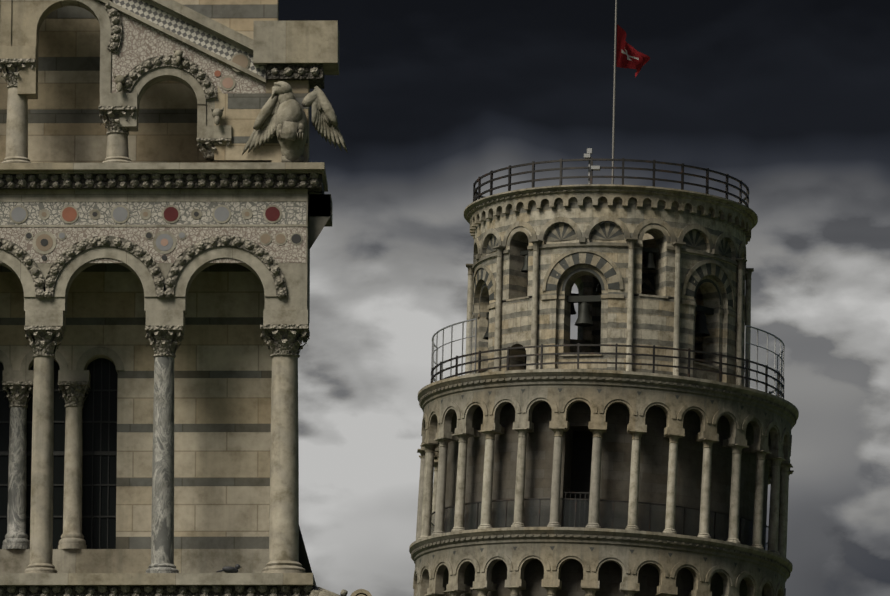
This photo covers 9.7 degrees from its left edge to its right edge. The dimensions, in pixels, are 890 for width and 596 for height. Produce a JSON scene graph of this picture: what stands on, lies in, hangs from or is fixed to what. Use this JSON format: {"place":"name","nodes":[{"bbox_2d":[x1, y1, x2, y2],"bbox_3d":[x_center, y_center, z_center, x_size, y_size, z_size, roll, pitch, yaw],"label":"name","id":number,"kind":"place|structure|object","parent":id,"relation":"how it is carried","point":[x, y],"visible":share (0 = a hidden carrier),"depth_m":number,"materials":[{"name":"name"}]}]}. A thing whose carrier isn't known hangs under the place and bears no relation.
{"place":"outdoors","nodes":[
{"label":"outdoors","id":0,"kind":"place"},
{"bbox_2d":[0,0,338,595],"bbox_3d":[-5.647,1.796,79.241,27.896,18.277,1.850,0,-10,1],"label":"cathedral facade","id":1,"kind":"structure","parent":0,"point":[103,305],"depth_m":79.56,"materials":[{"name":"beige stone"}]},
{"bbox_2d":[0,1,371,595],"bbox_3d":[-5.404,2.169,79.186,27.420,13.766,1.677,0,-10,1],"label":"columns and moldings","id":2,"kind":"structure","parent":1,"relation":"attached to","point":[284,509],"depth_m":78.73,"materials":[{"name":"beige stone"}]},
{"bbox_2d":[0,58,309,407],"bbox_3d":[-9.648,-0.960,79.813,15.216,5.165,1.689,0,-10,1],"label":"column capitals","id":3,"kind":"object","parent":2,"relation":"on","point":[283,339],"visible":0.79,"depth_m":79.13,"materials":[{"name":"beige stone"}]},
{"bbox_2d":[216,564,240,572],"bbox_3d":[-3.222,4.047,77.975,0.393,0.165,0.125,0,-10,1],"label":"pigeons","id":4,"kind":"object","parent":1,"relation":"on","point":[228,569],"visible":0.85,"depth_m":77.94,"materials":[{"name":"grey"}]},
{"bbox_2d":[113,49,347,595],"bbox_3d":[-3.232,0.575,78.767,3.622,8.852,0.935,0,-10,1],"label":"carved ornaments","id":5,"kind":"object","parent":1,"relation":"attached to","point":[217,113],"visible":1,"depth_m":79.25,"materials":[{"name":"stone"}]},
{"bbox_2d":[242,81,347,161],"bbox_3d":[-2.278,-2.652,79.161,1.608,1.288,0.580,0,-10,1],"label":"eagle statue","id":6,"kind":"object","parent":1,"relation":"on","point":[282,116],"visible":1,"depth_m":79.18,"materials":[{"name":"stone"}]},
{"bbox_2d":[279,0,889,595],"label":"sky","id":7,"kind":"structure","parent":0,"point":[789,100],"materials":[{"name":"grey"}]},
{"bbox_3d":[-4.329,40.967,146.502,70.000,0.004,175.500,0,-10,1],"label":"path paving","id":8,"kind":"structure","parent":0,"visible":0},
{"bbox_2d":[299,526,311,572],"bbox_3d":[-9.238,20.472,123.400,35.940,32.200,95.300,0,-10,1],"label":"cathedral front","id":9,"kind":"structure","parent":8,"relation":"on","point":[304,560],"depth_m":114.04,"materials":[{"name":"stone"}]},
{"label":"ground","id":10,"kind":"structure","parent":0,"visible":0},
{"bbox_2d":[409,369,798,595],"bbox_3d":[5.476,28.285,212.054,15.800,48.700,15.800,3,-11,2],"label":"tower gallery","id":11,"kind":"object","parent":10,"relation":"on","point":[532,557],"depth_m":210.01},
{"bbox_2d":[431,492,768,549],"bbox_3d":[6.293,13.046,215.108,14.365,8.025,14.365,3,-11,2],"label":"bell tower barriers","id":12,"kind":"object","parent":11,"relation":"on","point":[575,509],"visible":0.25,"depth_m":209.42,"materials":[{"name":"black metal"}]},
{"bbox_2d":[416,436,788,595],"bbox_3d":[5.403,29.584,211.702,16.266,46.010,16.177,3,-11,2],"label":"columns","id":13,"kind":"structure","parent":11,"relation":"on","point":[431,497],"depth_m":210.41,"materials":[{"name":"beige stone"}]},
{"bbox_2d":[417,427,793,595],"bbox_3d":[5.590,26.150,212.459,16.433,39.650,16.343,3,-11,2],"label":"column capitals","id":14,"kind":"object","parent":13,"relation":"on","point":[596,432],"visible":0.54,"depth_m":209.96,"materials":[{"name":"beige stone"}]},
{"bbox_2d":[465,249,750,387],"bbox_3d":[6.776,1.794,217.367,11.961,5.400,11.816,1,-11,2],"label":"columns","id":15,"kind":"structure","parent":11,"relation":"on","point":[629,339],"depth_m":213.57,"materials":[{"name":"beige stone"}]},
{"bbox_2d":[466,237,753,294],"bbox_3d":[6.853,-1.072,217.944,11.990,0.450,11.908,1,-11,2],"label":"column capitals","id":16,"kind":"object","parent":15,"relation":"on","point":[631,243],"visible":0.54,"depth_m":214.40,"materials":[{"name":"beige stone"}]},
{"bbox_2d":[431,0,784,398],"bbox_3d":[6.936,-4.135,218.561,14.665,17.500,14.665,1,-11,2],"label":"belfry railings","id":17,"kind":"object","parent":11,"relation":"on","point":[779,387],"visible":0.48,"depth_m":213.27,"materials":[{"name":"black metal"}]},
{"bbox_2d":[616,25,649,76],"bbox_3d":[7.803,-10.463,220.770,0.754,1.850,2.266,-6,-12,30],"label":"flag","id":18,"kind":"object","parent":17,"relation":"attached to","point":[629,56],"visible":0.94,"depth_m":220.64,"materials":[{"name":"fabric"}]},
{"bbox_2d":[464,184,757,385],"bbox_3d":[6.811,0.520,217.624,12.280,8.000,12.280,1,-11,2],"label":"belfry body","id":19,"kind":"object","parent":11,"relation":"on","point":[585,249],"visible":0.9,"depth_m":213.17,"materials":[{"name":"beige stone"}]},
{"bbox_2d":[483,247,713,339],"bbox_3d":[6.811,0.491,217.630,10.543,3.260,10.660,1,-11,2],"label":"bells","id":20,"kind":"object","parent":19,"relation":"hanging from","point":[584,319],"visible":0.38,"depth_m":213.09,"materials":[{"name":"black metal"}]}
]}

